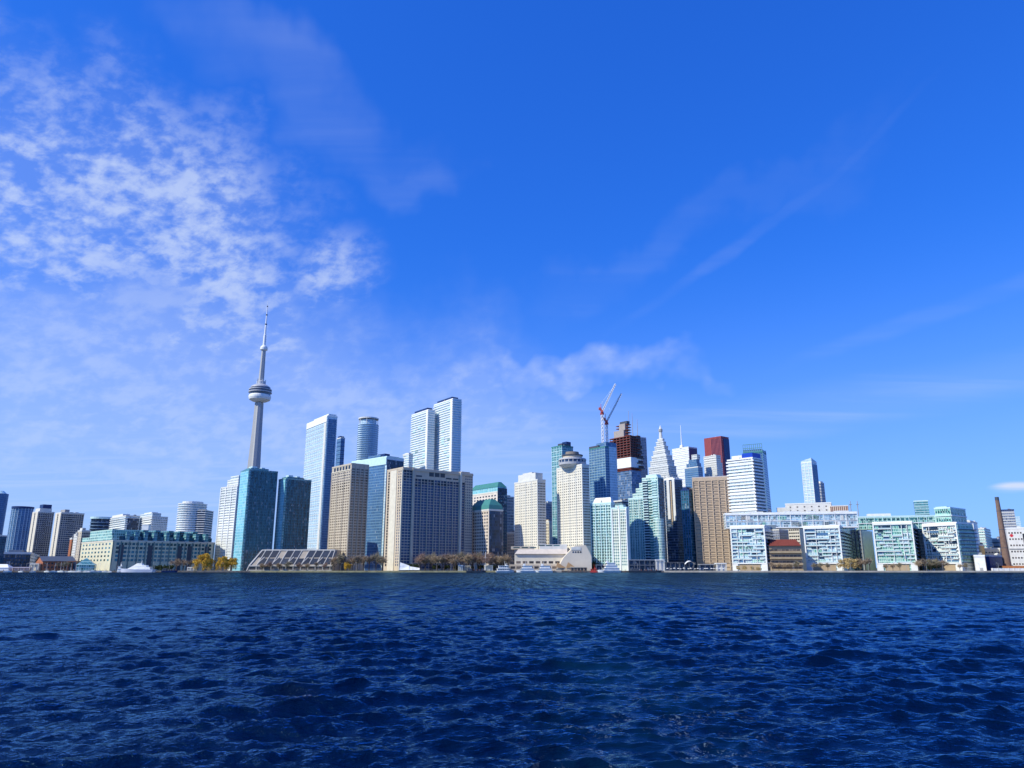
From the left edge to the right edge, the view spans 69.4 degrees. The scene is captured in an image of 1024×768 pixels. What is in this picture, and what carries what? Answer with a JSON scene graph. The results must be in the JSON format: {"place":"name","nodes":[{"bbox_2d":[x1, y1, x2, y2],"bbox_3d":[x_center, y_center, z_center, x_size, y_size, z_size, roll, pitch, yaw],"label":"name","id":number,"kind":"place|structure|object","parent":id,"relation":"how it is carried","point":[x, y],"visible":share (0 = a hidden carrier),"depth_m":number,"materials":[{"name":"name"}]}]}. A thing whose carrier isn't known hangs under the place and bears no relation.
{"place":"outdoors","nodes":[
{"label":"outdoors","id":0,"kind":"place"},
{"bbox_2d":[0,534,6,563],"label":"office block","id":1,"kind":"structure","parent":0,"point":[3,538],"depth_m":981.97,"materials":[{"name":"blue glass"}]},
{"bbox_2d":[0,491,8,533],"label":"round glass tower","id":2,"kind":"structure","parent":0,"point":[4,495],"depth_m":1247.69,"materials":[{"name":"blue glass"}]},
{"bbox_2d":[5,506,34,551],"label":"round glass tower","id":3,"kind":"structure","parent":0,"point":[19,527],"depth_m":1164.93,"materials":[{"name":"blue glass"}]},
{"bbox_2d":[2,550,38,570],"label":"warehouse","id":4,"kind":"structure","parent":0,"point":[15,558],"depth_m":845.11,"materials":[{"name":"blue glass"}]},
{"bbox_2d":[27,504,54,555],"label":"apartment tower","id":5,"kind":"structure","parent":0,"point":[41,525],"depth_m":1107.46,"materials":[{"name":"white concrete"}]},
{"bbox_2d":[29,526,51,555],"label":"window","id":6,"kind":"structure","parent":5,"relation":"in","point":[41,526],"depth_m":1104.38,"materials":[{"name":"black glass"}]},
{"bbox_2d":[49,509,84,555],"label":"apartment tower","id":7,"kind":"structure","parent":0,"point":[67,524],"depth_m":1067.66,"materials":[{"name":"white concrete"}]},
{"bbox_2d":[52,524,81,555],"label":"window","id":8,"kind":"structure","parent":7,"relation":"in","point":[73,524],"depth_m":1064.93,"materials":[{"name":"black glass"}]},
{"bbox_2d":[71,530,77,557],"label":"office block","id":9,"kind":"structure","parent":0,"point":[74,544],"depth_m":932.61,"materials":[{"name":"white concrete"}]},
{"bbox_2d":[75,528,90,560],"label":"office block","id":10,"kind":"structure","parent":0,"point":[83,533],"depth_m":924.16,"materials":[{"name":"beige concrete"}]},
{"bbox_2d":[89,517,111,530],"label":"glass drum tower","id":11,"kind":"structure","parent":0,"point":[99,523],"depth_m":1165.61,"materials":[{"name":"blue glass"}]},
{"bbox_2d":[109,514,139,529],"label":"apartment tower","id":12,"kind":"structure","parent":0,"point":[125,521],"depth_m":1112.58,"materials":[{"name":"white concrete"}]},
{"bbox_2d":[139,512,167,530],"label":"apartment tower","id":13,"kind":"structure","parent":0,"point":[155,520],"depth_m":1092.37,"materials":[{"name":"white concrete"}]},
{"bbox_2d":[175,501,213,537],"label":"rounded apartment tower","id":14,"kind":"structure","parent":0,"point":[194,516],"depth_m":1039.29,"materials":[{"name":"white glass"}]},
{"bbox_2d":[213,475,239,569],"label":"apartment tower","id":15,"kind":"structure","parent":0,"point":[226,522],"depth_m":904.28,"materials":[{"name":"white concrete"}]},
{"bbox_2d":[232,466,277,570],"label":"glass tower","id":16,"kind":"structure","parent":0,"point":[255,513],"depth_m":829.36,"materials":[{"name":"teal glass"}]},
{"bbox_2d":[244,492,274,564],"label":"window","id":17,"kind":"structure","parent":16,"relation":"in","point":[254,492],"depth_m":826.84,"materials":[{"name":"teal glass"}]},
{"bbox_2d":[247,304,271,467],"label":"needle tower","id":18,"kind":"structure","parent":0,"point":[260,392],"depth_m":1506.91,"materials":[{"name":"concrete"}]},
{"bbox_2d":[274,475,311,548],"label":"glass tower","id":19,"kind":"structure","parent":0,"point":[292,514],"depth_m":848.68,"materials":[{"name":"teal glass"}]},
{"bbox_2d":[283,500,308,546],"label":"window","id":20,"kind":"structure","parent":19,"relation":"in","point":[290,500],"depth_m":846.76,"materials":[{"name":"teal glass"}]},
{"bbox_2d":[303,414,337,548],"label":"glass tower","id":21,"kind":"structure","parent":0,"point":[320,450],"depth_m":1054.04,"materials":[{"name":"blue glass"}]},
{"bbox_2d":[335,436,344,465],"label":"glass tower","id":22,"kind":"structure","parent":0,"point":[340,450],"depth_m":1263.48,"materials":[{"name":"blue glass"}]},
{"bbox_2d":[356,416,378,460],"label":"crowned tower","id":23,"kind":"structure","parent":0,"point":[367,439],"depth_m":1168.13,"materials":[{"name":"blue glass"}]},
{"bbox_2d":[351,454,403,569],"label":"glass block","id":24,"kind":"structure","parent":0,"point":[380,465],"depth_m":902.15,"materials":[{"name":"blue glass"}]},
{"bbox_2d":[403,453,412,466],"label":"office block","id":25,"kind":"structure","parent":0,"point":[408,459],"depth_m":1007.84,"materials":[{"name":"white concrete"}]},
{"bbox_2d":[410,408,435,469],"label":"apartment tower","id":26,"kind":"structure","parent":0,"point":[422,435],"depth_m":1032.73,"materials":[{"name":"white concrete"}]},
{"bbox_2d":[433,397,461,471],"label":"apartment tower","id":27,"kind":"structure","parent":0,"point":[448,435],"depth_m":1014.52,"materials":[{"name":"white concrete"}]},
{"bbox_2d":[472,499,502,570],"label":"office building","id":28,"kind":"structure","parent":0,"point":[487,525],"depth_m":833.84,"materials":[{"name":"grey stone"}]},
{"bbox_2d":[473,482,506,565],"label":"office building","id":29,"kind":"structure","parent":0,"point":[497,491],"depth_m":900.67,"materials":[{"name":"teal stone"}]},
{"bbox_2d":[507,495,513,531],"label":"office building","id":30,"kind":"structure","parent":0,"point":[510,513],"depth_m":934.09,"materials":[{"name":"blue glass"}]},
{"bbox_2d":[507,530,513,567],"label":"office block","id":31,"kind":"structure","parent":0,"point":[510,538],"depth_m":866.24,"materials":[{"name":"grey concrete"}]},
{"bbox_2d":[0,572,1023,767],"bbox_3d":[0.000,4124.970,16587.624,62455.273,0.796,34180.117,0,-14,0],"label":"water","id":32,"kind":"structure","parent":0,"point":[511,669],"depth_m":33.45,"materials":[{"name":"blue liquid"}]},
{"bbox_2d":[120,560,155,571],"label":"yacht","id":33,"kind":"object","parent":32,"relation":"on","point":[139,567],"visible":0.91,"depth_m":756.19,"materials":[{"name":"white plastic"}]},
{"bbox_2d":[598,561,620,571],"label":"ferry","id":34,"kind":"object","parent":32,"relation":"on","point":[610,567],"visible":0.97,"depth_m":743.16,"materials":[{"name":"white metal"}]},
{"bbox_2d":[0,0,1023,567],"label":"sky","id":35,"kind":"structure","parent":0,"point":[794,228],"materials":[{"name":"blue"}]},
{"bbox_2d":[178,568,877,570],"bbox_3d":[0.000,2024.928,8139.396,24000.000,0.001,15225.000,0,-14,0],"label":"ground","id":36,"kind":"structure","parent":0,"point":[382,570],"depth_m":852.72,"materials":[{"name":"grey concrete"}]},
{"bbox_2d":[35,556,75,570],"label":"brick hall","id":37,"kind":"structure","parent":36,"relation":"on","point":[51,561],"depth_m":803.18,"materials":[{"name":"brown brick"}]},
{"bbox_2d":[0,571,249,571],"bbox_3d":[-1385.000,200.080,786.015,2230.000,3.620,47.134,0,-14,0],"label":"quay wall","id":38,"kind":"structure","parent":36,"relation":"on","point":[160,571],"depth_m":767.85,"materials":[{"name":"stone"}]},
{"bbox_2d":[79,529,214,570],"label":"terminal building","id":39,"kind":"structure","parent":36,"relation":"on","point":[112,548],"depth_m":844.38,"materials":[{"name":"beige concrete"}]},
{"bbox_2d":[114,551,210,561],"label":"window","id":40,"kind":"structure","parent":39,"relation":"in","point":[155,552],"depth_m":843.04,"materials":[{"name":"teal glass"}]},
{"bbox_2d":[246,549,340,570],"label":"arcade building","id":41,"kind":"structure","parent":36,"relation":"on","point":[294,557],"depth_m":779.38,"materials":[{"name":"grey metal"}]},
{"bbox_2d":[327,463,368,570],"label":"apartment tower","id":42,"kind":"structure","parent":36,"relation":"on","point":[348,512],"depth_m":831.21,"materials":[{"name":"beige concrete"}]},
{"bbox_2d":[328,483,366,562],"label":"window","id":43,"kind":"structure","parent":42,"relation":"in","point":[364,483],"depth_m":827.55,"materials":[{"name":"grey glass"}]},
{"bbox_2d":[250,571,495,571],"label":"quay wall","id":44,"kind":"structure","parent":36,"relation":"on","point":[363,571],"depth_m":753.84,"materials":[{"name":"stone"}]},
{"bbox_2d":[383,466,472,570],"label":"hotel tower","id":45,"kind":"structure","parent":36,"relation":"on","point":[428,511],"depth_m":811.48,"materials":[{"name":"concrete"}]},
{"bbox_2d":[385,476,471,568],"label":"window","id":46,"kind":"structure","parent":45,"relation":"in","point":[405,548],"depth_m":812.33,"materials":[{"name":"glass"}]},
{"bbox_2d":[514,472,545,563],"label":"hotel tower","id":47,"kind":"structure","parent":36,"relation":"on","point":[530,509],"depth_m":839.79,"materials":[{"name":"white concrete"}]},
{"bbox_2d":[516,496,545,545],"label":"window","id":48,"kind":"structure","parent":47,"relation":"in","point":[532,496],"depth_m":833.94,"materials":[{"name":"grey glass"}]},
{"bbox_2d":[509,544,567,570],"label":"hotel podium","id":49,"kind":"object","parent":36,"relation":"on","point":[551,555],"visible":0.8,"depth_m":788.93,"materials":[{"name":"beige concrete"}]},
{"bbox_2d":[559,545,591,570],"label":"convention hall","id":50,"kind":"structure","parent":36,"relation":"on","point":[577,556],"depth_m":770.91,"materials":[{"name":"white concrete"}]},
{"bbox_2d":[590,497,614,565],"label":"apartment building","id":51,"kind":"structure","parent":36,"relation":"on","point":[601,531],"depth_m":799.48,"materials":[{"name":"teal glass"}]},
{"bbox_2d":[592,540,611,564],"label":"window","id":52,"kind":"structure","parent":51,"relation":"in","point":[592,540],"depth_m":794.87,"materials":[{"name":"teal glass"}]},
{"bbox_2d":[599,384,615,442],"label":"tower crane","id":53,"kind":"object","parent":36,"relation":"on","point":[602,412],"visible":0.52,"depth_m":1099.87,"materials":[{"name":"white metal"}]},
{"bbox_2d":[602,393,621,441],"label":"tower crane","id":54,"kind":"object","parent":36,"relation":"on","point":[606,421],"visible":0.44,"depth_m":1103.91,"materials":[{"name":"white metal"}]},
{"bbox_2d":[611,504,630,570],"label":"apartment building","id":55,"kind":"structure","parent":36,"relation":"on","point":[620,537],"depth_m":779.23,"materials":[{"name":"white concrete"}]},
{"bbox_2d":[681,487,696,569],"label":"glass tower","id":56,"kind":"structure","parent":36,"relation":"on","point":[688,524],"depth_m":878.61,"materials":[{"name":"blue glass"}]},
{"bbox_2d":[777,502,831,529],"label":"factory block","id":57,"kind":"structure","parent":36,"relation":"on","point":[816,507],"depth_m":1001.77,"materials":[{"name":"white concrete"}]},
{"bbox_2d":[801,458,820,502],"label":"glass tower","id":58,"kind":"structure","parent":36,"relation":"on","point":[810,479],"depth_m":1504.44,"materials":[{"name":"blue glass"}]},
{"bbox_2d":[819,480,825,501],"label":"glass tower","id":59,"kind":"structure","parent":36,"relation":"on","point":[822,491],"depth_m":1544.59,"materials":[{"name":"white glass"}]},
{"bbox_2d":[803,525,854,570],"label":"pier building","id":60,"kind":"structure","parent":36,"relation":"on","point":[831,544],"depth_m":791.44,"materials":[{"name":"white concrete"}]},
{"bbox_2d":[723,511,858,529],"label":"bridge building","id":61,"kind":"structure","parent":60,"relation":"on","point":[799,520],"depth_m":811.83,"materials":[{"name":"white concrete"}]},
{"bbox_2d":[830,505,847,511],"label":"factory block","id":62,"kind":"structure","parent":36,"relation":"on","point":[839,508],"depth_m":983.48,"materials":[{"name":"beige concrete"}]},
{"bbox_2d":[664,571,1023,571],"bbox_3d":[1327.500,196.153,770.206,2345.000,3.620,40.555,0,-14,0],"label":"quay wall","id":63,"kind":"structure","parent":36,"relation":"on","point":[843,571],"depth_m":751.52,"materials":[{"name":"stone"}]},
{"bbox_2d":[849,528,862,569],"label":"office block","id":64,"kind":"structure","parent":36,"relation":"on","point":[856,542],"depth_m":886.09,"materials":[{"name":"blue glass"}]},
{"bbox_2d":[859,530,875,569],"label":"office block","id":65,"kind":"structure","parent":36,"relation":"on","point":[867,544],"depth_m":991.60,"materials":[{"name":"green glass"}]},
{"bbox_2d":[872,521,921,570],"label":"pier building","id":66,"kind":"structure","parent":36,"relation":"on","point":[895,542],"depth_m":791.24,"materials":[{"name":"white glass"}]},
{"bbox_2d":[856,513,935,529],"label":"bridge building","id":67,"kind":"structure","parent":66,"relation":"on","point":[864,522],"depth_m":832.17,"materials":[{"name":"green glass"}]},
{"bbox_2d":[913,500,929,514],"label":"office tower","id":68,"kind":"structure","parent":36,"relation":"on","point":[921,507],"depth_m":1142.29,"materials":[{"name":"teal glass"}]},
{"bbox_2d":[916,529,927,570],"bbox_3d":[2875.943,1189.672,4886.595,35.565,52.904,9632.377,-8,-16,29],"label":"pier building","id":69,"kind":"structure","parent":36,"relation":"on","point":[921,542],"depth_m":840.54,"materials":[{"name":"black glass"}]},
{"bbox_2d":[922,521,980,570],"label":"pier building","id":70,"kind":"structure","parent":36,"relation":"on","point":[954,544],"depth_m":792.88,"materials":[{"name":"white concrete"}]},
{"bbox_2d":[934,506,966,522],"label":"bridge building","id":71,"kind":"structure","parent":70,"relation":"on","point":[946,514],"depth_m":812.44,"materials":[{"name":"green glass"}]},
{"bbox_2d":[973,553,986,570],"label":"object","id":72,"kind":"object","parent":36,"relation":"on","point":[979,559],"visible":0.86,"depth_m":772.22,"materials":[{"name":"grey concrete"}]},
{"bbox_2d":[985,553,1002,570],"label":"warehouse","id":73,"kind":"structure","parent":36,"relation":"on","point":[994,560],"depth_m":813.41,"materials":[{"name":"blue metal"}]},
{"bbox_2d":[995,497,1011,565],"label":"brick chimney","id":74,"kind":"object","parent":36,"relation":"on","point":[1006,559],"visible":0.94,"depth_m":816.15,"materials":[{"name":"brown brick"}]},
{"bbox_2d":[546,520,551,543],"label":"office block","id":75,"kind":"structure","parent":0,"point":[548,531],"depth_m":885.19,"materials":[{"name":"beige concrete"}]},
{"bbox_2d":[546,501,552,543],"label":"office block","id":76,"kind":"structure","parent":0,"point":[548,510],"depth_m":1041.12,"materials":[{"name":"blue glass"}]},
{"bbox_2d":[551,442,572,543],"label":"glass tower","id":77,"kind":"structure","parent":0,"point":[559,450],"depth_m":939.45,"materials":[{"name":"teal glass"}]},
{"bbox_2d":[556,451,590,553],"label":"hotel tower","id":78,"kind":"structure","parent":0,"point":[573,503],"depth_m":822.34,"materials":[{"name":"white concrete"}]},
{"bbox_2d":[558,481,590,545],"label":"window","id":79,"kind":"structure","parent":78,"relation":"in","point":[580,481],"depth_m":815.31,"materials":[{"name":"glass"}]},
{"bbox_2d":[589,442,618,502],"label":"glass tower","id":80,"kind":"structure","parent":0,"point":[603,476],"depth_m":970.07,"materials":[{"name":"blue glass"}]},
{"bbox_2d":[609,421,644,499],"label":"tower under construction","id":81,"kind":"structure","parent":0,"point":[630,468],"depth_m":1134.84,"materials":[{"name":"orange metal"}]},
{"bbox_2d":[628,411,647,482],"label":"bank tower","id":82,"kind":"structure","parent":0,"point":[644,472],"depth_m":1467.03,"materials":[{"name":"blue"}]},
{"bbox_2d":[628,474,667,561],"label":"apartment building","id":83,"kind":"structure","parent":0,"point":[647,525],"depth_m":858.81,"materials":[{"name":"glass"}]},
{"bbox_2d":[630,516,654,559],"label":"window","id":84,"kind":"structure","parent":83,"relation":"in","point":[630,516],"depth_m":860.51,"materials":[{"name":"teal glass"}]},
{"bbox_2d":[649,425,677,557],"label":"stepped tower","id":85,"kind":"structure","parent":0,"point":[662,463],"depth_m":1405.22,"materials":[{"name":"concrete"}]},
{"bbox_2d":[664,475,684,561],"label":"glass tower","id":86,"kind":"structure","parent":0,"point":[673,515],"depth_m":896.77,"materials":[{"name":"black glass"}]},
{"bbox_2d":[665,562,689,570],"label":"pavilion","id":87,"kind":"structure","parent":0,"point":[672,566],"depth_m":777.94,"materials":[{"name":"blue glass"}]},
{"bbox_2d":[672,425,696,486],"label":"bank tower","id":88,"kind":"structure","parent":0,"point":[681,455],"depth_m":1673.95,"materials":[{"name":"white stone"}]},
{"bbox_2d":[684,454,702,487],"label":"stepped tower","id":89,"kind":"structure","parent":0,"point":[694,468],"depth_m":1352.99,"materials":[{"name":"blue glass"}]},
{"bbox_2d":[698,564,715,570],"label":"pavilion","id":90,"kind":"structure","parent":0,"point":[703,566],"depth_m":777.45,"materials":[{"name":"grey glass"}]},
{"bbox_2d":[692,474,732,570],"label":"office block","id":91,"kind":"structure","parent":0,"point":[711,502],"depth_m":869.14,"materials":[{"name":"beige concrete"}]},
{"bbox_2d":[697,540,731,558],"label":"window","id":92,"kind":"structure","parent":91,"relation":"in","point":[697,540],"depth_m":860.51,"materials":[{"name":"brown glass"}]},
{"bbox_2d":[703,454,722,476],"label":"office tower","id":93,"kind":"structure","parent":0,"point":[713,465],"depth_m":1362.07,"materials":[{"name":"stone"}]},
{"bbox_2d":[704,436,729,475],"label":"office tower","id":94,"kind":"structure","parent":0,"point":[717,445],"depth_m":1624.09,"materials":[{"name":"red stone"}]},
{"bbox_2d":[726,453,767,512],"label":"apartment tower","id":95,"kind":"structure","parent":0,"point":[746,484],"depth_m":856.82,"materials":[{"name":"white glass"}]},
{"bbox_2d":[730,524,774,570],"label":"pier building","id":96,"kind":"structure","parent":0,"point":[749,546],"depth_m":789.98,"materials":[{"name":"grey concrete"}]},
{"bbox_2d":[743,443,771,511],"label":"glass tower","id":97,"kind":"structure","parent":0,"point":[762,453],"depth_m":1032.62,"materials":[{"name":"teal glass"}]},
{"bbox_2d":[772,529,788,539],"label":"office block","id":98,"kind":"structure","parent":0,"point":[781,534],"depth_m":965.82,"materials":[{"name":"white concrete"}]},
{"bbox_2d":[768,539,803,570],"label":"terraced building","id":99,"kind":"structure","parent":0,"point":[787,551],"depth_m":778.02,"materials":[{"name":"beige concrete"}]},
{"bbox_2d":[788,529,806,569],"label":"office block","id":100,"kind":"structure","parent":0,"point":[797,535],"depth_m":944.21,"materials":[{"name":"beige concrete"}]},
{"bbox_2d":[978,527,992,547],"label":"office block","id":101,"kind":"structure","parent":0,"point":[985,535],"depth_m":945.52,"materials":[{"name":"white concrete"}]},
{"bbox_2d":[985,547,1000,554],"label":"factory block","id":102,"kind":"structure","parent":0,"point":[991,551],"depth_m":882.13,"materials":[{"name":"beige concrete"}]},
{"bbox_2d":[1001,509,1020,527],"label":"office tower","id":103,"kind":"structure","parent":0,"point":[1010,519],"depth_m":1136.82,"materials":[{"name":"white metal"}]},
{"bbox_2d":[1005,526,1023,565],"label":"factory block","id":104,"kind":"structure","parent":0,"point":[1015,538],"depth_m":851.04,"materials":[{"name":"white concrete"}]},
{"label":"beach","id":105,"kind":"structure","parent":0,"visible":0},
{"bbox_2d":[991,568,1023,570],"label":"white hoarding","id":106,"kind":"object","parent":105,"relation":"on","point":[1007,569],"visible":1,"depth_m":762.02,"materials":[{"name":"concrete"}]},
{"label":"promenade","id":107,"kind":"structure","parent":0,"visible":0},
{"bbox_2d":[76,558,96,570],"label":"glass pavilion","id":108,"kind":"structure","parent":107,"relation":"on","point":[84,564],"depth_m":778.26,"materials":[{"name":"teal glass"}]},
{"bbox_2d":[192,553,215,571],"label":"willow tree","id":109,"kind":"object","parent":107,"relation":"on","point":[205,559],"visible":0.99,"depth_m":774.06,"materials":[{"name":"yellow plant"}]},
{"bbox_2d":[215,556,229,570],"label":"willow tree","id":110,"kind":"object","parent":107,"relation":"on","point":[223,560],"visible":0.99,"depth_m":774.86,"materials":[{"name":"yellow plant"}]},
{"bbox_2d":[223,557,237,570],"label":"willow tree","id":111,"kind":"object","parent":107,"relation":"on","point":[232,561],"visible":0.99,"depth_m":779.92,"materials":[{"name":"yellow plant"}]},
{"label":"promenade","id":112,"kind":"structure","parent":0,"visible":0},
{"bbox_2d":[629,560,655,570],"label":"pavilion","id":113,"kind":"structure","parent":112,"relation":"on","point":[648,565],"depth_m":766.53,"materials":[{"name":"blue glass"}]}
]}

